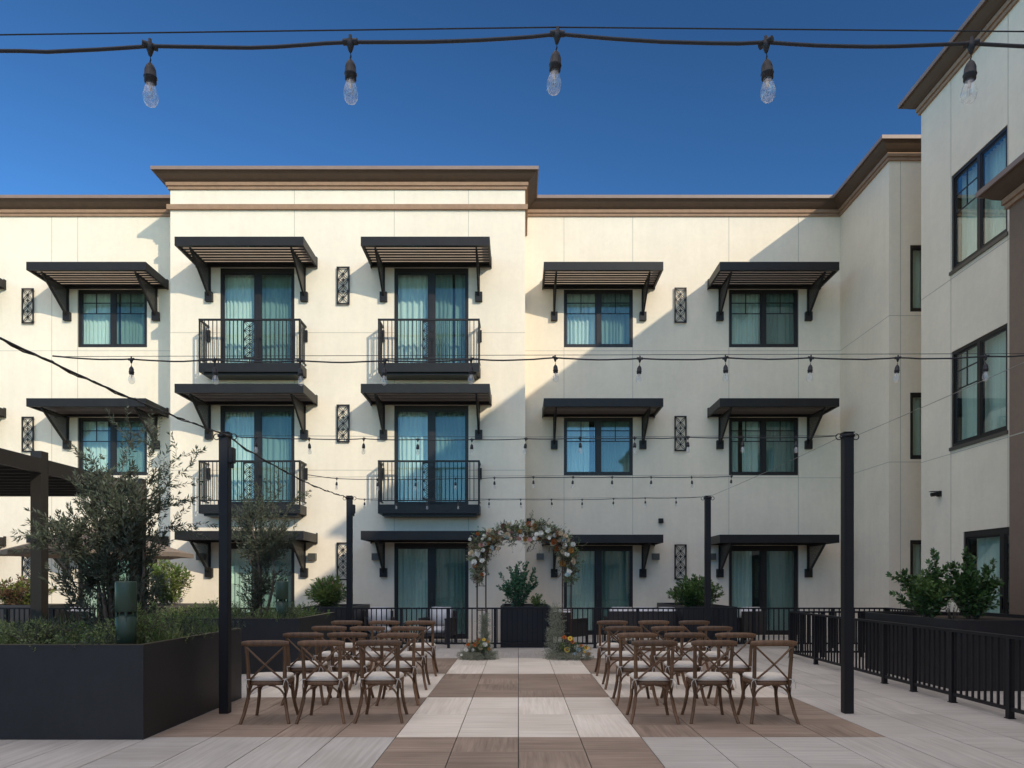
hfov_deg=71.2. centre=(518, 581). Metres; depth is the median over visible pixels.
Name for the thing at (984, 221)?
window
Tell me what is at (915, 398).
narrow window
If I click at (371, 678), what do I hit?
wooden chair
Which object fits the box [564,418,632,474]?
window
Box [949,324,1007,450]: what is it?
window
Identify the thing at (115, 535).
olive tree
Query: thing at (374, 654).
wooden chair
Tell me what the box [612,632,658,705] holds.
wooden chair
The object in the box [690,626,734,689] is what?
wooden chair
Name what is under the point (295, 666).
wooden chair
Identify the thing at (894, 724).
plaza paving
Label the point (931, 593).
bushy shrub
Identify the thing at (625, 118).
sky
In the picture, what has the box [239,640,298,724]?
wooden chair
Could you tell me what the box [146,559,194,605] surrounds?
sunlit shrub
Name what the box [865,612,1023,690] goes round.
planter box
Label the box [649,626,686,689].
wooden chair
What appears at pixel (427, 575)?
patio door
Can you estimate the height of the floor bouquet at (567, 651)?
1.235 m
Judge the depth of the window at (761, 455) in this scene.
20.63 m
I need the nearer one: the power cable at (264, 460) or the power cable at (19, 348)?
the power cable at (19, 348)
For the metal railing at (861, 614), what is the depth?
14.61 m
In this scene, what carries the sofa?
on the plaza paving
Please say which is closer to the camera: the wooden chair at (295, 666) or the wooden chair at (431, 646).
the wooden chair at (295, 666)
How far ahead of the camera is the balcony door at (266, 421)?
19.23 m
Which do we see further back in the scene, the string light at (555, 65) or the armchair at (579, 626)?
the armchair at (579, 626)
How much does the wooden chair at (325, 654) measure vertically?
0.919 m
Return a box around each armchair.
[65,607,101,624]
[365,607,394,639]
[418,607,455,644]
[553,609,586,641]
[737,607,765,641]
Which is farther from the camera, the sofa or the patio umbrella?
the sofa
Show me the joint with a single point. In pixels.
(518, 712)
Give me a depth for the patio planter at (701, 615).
17.00 m
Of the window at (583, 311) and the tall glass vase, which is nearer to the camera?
the tall glass vase
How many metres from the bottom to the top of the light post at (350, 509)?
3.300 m
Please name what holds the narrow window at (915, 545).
in the hotel building
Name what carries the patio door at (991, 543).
in the hotel wing
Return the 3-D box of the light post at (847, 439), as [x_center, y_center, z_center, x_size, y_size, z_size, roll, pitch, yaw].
[3.870,-0.100,8.420,0.227,3.300,0.174,0,0,-37]
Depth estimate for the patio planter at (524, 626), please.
16.72 m
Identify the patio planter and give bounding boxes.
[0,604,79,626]
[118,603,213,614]
[303,604,369,641]
[500,604,550,647]
[657,603,736,646]
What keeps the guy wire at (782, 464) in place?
attached to the light post at (707, 558)
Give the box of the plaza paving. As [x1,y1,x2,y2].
[0,636,1023,767]
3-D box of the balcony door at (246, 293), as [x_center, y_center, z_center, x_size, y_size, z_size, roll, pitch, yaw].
[-6.930,-6.980,19.159,1.970,2.680,0.318,0,0,0]
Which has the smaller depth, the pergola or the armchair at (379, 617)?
the pergola
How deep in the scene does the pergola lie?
10.55 m
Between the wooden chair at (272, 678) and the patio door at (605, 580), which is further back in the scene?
the patio door at (605, 580)
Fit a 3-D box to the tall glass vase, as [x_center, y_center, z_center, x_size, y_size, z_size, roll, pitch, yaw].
[-3.991,0.345,7.280,0.200,0.690,0.200,0,0,0]
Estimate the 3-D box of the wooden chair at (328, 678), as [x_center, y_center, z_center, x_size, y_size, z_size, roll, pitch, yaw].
[-2.160,1.098,8.040,0.550,0.919,0.574,0,0,-2]
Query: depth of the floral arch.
14.60 m
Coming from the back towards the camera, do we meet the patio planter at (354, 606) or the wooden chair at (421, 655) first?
the patio planter at (354, 606)
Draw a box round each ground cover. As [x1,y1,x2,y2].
[0,610,245,651]
[154,595,329,621]
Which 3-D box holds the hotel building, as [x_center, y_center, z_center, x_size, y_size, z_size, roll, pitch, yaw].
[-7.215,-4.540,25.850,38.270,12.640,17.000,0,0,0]
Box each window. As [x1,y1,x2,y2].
[78,290,146,346]
[78,418,146,474]
[564,290,632,346]
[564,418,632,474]
[729,290,797,346]
[729,418,797,474]
[910,245,920,311]
[910,393,920,458]
[910,540,920,606]
[949,126,1007,275]
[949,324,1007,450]
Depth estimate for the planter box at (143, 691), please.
7.00 m
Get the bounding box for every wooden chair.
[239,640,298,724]
[281,632,331,705]
[295,640,352,723]
[310,626,354,686]
[325,632,374,704]
[331,620,362,671]
[349,626,386,689]
[353,640,407,723]
[369,620,399,671]
[375,632,419,705]
[389,626,430,689]
[404,620,438,675]
[594,620,628,675]
[602,626,641,689]
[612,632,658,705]
[626,640,679,723]
[638,620,668,671]
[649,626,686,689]
[660,632,707,705]
[675,620,709,675]
[681,640,739,723]
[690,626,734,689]
[707,632,758,705]
[737,640,799,723]
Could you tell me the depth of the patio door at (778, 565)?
20.63 m
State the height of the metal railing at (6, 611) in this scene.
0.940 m
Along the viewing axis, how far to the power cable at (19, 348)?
5.75 m
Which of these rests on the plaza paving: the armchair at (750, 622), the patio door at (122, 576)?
the armchair at (750, 622)
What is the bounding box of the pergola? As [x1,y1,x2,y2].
[0,448,145,627]
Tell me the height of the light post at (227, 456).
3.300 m
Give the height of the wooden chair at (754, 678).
0.919 m
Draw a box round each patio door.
[78,559,146,616]
[231,543,293,611]
[395,543,467,638]
[564,546,632,634]
[729,546,797,634]
[964,527,1008,613]
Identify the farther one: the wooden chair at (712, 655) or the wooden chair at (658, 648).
the wooden chair at (658, 648)
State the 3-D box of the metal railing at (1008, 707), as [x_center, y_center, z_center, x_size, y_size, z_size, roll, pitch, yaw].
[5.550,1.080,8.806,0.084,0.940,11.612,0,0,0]
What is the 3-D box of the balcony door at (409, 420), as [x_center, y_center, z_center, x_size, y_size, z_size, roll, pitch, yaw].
[-2.310,-3.330,19.159,1.970,2.680,0.317,0,0,0]
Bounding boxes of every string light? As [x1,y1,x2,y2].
[0,26,1023,107]
[52,353,1023,382]
[235,435,836,453]
[305,474,732,490]
[357,497,696,506]
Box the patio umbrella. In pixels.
[0,528,193,615]
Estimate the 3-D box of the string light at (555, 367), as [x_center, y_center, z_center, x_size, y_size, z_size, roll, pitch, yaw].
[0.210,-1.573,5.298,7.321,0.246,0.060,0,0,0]
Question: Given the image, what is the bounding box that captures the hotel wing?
[898,0,1023,614]
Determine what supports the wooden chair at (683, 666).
on the plaza paving
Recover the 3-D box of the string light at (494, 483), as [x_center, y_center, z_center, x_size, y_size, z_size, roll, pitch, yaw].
[0.012,-1.600,11.559,6.926,0.271,0.071,0,0,0]
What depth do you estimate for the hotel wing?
14.42 m
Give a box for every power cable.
[0,337,225,435]
[232,438,349,497]
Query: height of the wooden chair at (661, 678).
0.919 m
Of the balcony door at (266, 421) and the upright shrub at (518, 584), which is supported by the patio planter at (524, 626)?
the upright shrub at (518, 584)
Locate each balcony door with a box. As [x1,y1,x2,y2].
[221,268,293,362]
[221,406,293,503]
[395,268,467,362]
[395,406,467,503]
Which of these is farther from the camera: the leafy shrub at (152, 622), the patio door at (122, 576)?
the patio door at (122, 576)
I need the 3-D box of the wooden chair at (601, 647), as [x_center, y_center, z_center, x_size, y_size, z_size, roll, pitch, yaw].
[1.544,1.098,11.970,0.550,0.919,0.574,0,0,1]
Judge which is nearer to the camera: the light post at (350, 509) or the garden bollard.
the garden bollard
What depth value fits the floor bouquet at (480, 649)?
14.15 m
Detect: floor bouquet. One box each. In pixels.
[456,609,498,660]
[542,601,593,659]
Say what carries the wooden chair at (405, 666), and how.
on the plaza paving
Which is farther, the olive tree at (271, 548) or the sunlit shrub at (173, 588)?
the sunlit shrub at (173, 588)
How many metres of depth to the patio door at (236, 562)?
19.24 m
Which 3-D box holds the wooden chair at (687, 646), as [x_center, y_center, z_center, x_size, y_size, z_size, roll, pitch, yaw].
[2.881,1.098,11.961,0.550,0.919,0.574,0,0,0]
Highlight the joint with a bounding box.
[445,647,591,767]
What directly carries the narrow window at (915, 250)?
in the hotel building
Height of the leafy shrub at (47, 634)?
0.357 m
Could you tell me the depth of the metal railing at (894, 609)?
16.04 m
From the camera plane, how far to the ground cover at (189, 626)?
7.67 m
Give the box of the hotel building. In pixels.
[0,135,920,639]
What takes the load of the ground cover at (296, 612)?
on the planter box at (262, 628)
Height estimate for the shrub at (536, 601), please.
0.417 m
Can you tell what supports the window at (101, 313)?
in the hotel building
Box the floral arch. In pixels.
[466,510,587,640]
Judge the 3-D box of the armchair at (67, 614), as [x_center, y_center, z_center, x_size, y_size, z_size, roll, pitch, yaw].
[-11.005,1.101,18.281,0.810,0.901,0.810,0,0,15]
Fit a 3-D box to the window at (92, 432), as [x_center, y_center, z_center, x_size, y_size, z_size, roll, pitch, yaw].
[-11.570,-3.845,20.567,1.970,1.650,0.298,0,0,0]
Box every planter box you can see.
[0,628,241,739]
[146,612,334,673]
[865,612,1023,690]
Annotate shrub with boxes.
[0,574,56,604]
[0,615,93,643]
[110,600,179,643]
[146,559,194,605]
[304,574,345,606]
[496,561,538,605]
[529,593,545,605]
[666,574,723,606]
[885,547,959,617]
[944,546,1005,618]
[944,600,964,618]
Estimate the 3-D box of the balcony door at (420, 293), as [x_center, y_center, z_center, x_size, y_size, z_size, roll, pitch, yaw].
[-2.310,-6.980,19.159,1.970,2.680,0.318,0,0,0]
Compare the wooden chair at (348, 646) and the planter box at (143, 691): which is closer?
the planter box at (143, 691)
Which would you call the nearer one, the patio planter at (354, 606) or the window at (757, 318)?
the patio planter at (354, 606)
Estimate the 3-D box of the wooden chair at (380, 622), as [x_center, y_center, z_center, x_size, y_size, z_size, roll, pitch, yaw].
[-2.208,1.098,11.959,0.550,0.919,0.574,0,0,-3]
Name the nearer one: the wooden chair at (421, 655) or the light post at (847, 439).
the light post at (847, 439)
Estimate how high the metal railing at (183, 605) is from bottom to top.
0.970 m
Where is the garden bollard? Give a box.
[276,581,288,617]
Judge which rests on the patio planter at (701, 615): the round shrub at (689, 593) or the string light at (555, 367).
the round shrub at (689, 593)
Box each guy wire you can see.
[709,436,841,496]
[854,362,1023,436]
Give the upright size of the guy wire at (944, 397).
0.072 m
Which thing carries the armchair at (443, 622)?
on the plaza paving
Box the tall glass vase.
[115,581,136,643]
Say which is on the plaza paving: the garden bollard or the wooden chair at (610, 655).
the wooden chair at (610, 655)
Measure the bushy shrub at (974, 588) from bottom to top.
1.204 m
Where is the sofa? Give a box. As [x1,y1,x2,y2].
[603,607,675,640]
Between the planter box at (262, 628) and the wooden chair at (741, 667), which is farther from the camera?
the planter box at (262, 628)
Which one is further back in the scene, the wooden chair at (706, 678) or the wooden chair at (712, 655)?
the wooden chair at (712, 655)
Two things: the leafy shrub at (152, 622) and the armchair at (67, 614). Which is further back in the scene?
the armchair at (67, 614)
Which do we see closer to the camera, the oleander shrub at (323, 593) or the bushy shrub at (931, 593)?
the bushy shrub at (931, 593)
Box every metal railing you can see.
[0,608,886,647]
[789,611,1023,718]
[795,611,915,656]
[886,608,942,611]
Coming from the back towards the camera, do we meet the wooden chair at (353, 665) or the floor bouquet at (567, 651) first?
the floor bouquet at (567, 651)
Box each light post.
[213,431,236,713]
[343,496,355,655]
[701,496,714,650]
[835,431,858,713]
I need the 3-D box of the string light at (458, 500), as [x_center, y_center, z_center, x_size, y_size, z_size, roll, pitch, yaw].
[0.209,-1.597,14.600,7.022,0.257,0.058,0,0,0]
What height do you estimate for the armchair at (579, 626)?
0.901 m
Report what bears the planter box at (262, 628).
on the plaza paving
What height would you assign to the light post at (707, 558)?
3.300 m
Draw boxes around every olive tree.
[10,402,217,631]
[231,471,311,617]
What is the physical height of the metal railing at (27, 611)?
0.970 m
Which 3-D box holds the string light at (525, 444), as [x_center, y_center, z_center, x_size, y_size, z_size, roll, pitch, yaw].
[0.210,-1.588,8.346,7.022,0.236,0.060,0,0,0]
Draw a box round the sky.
[0,0,980,194]

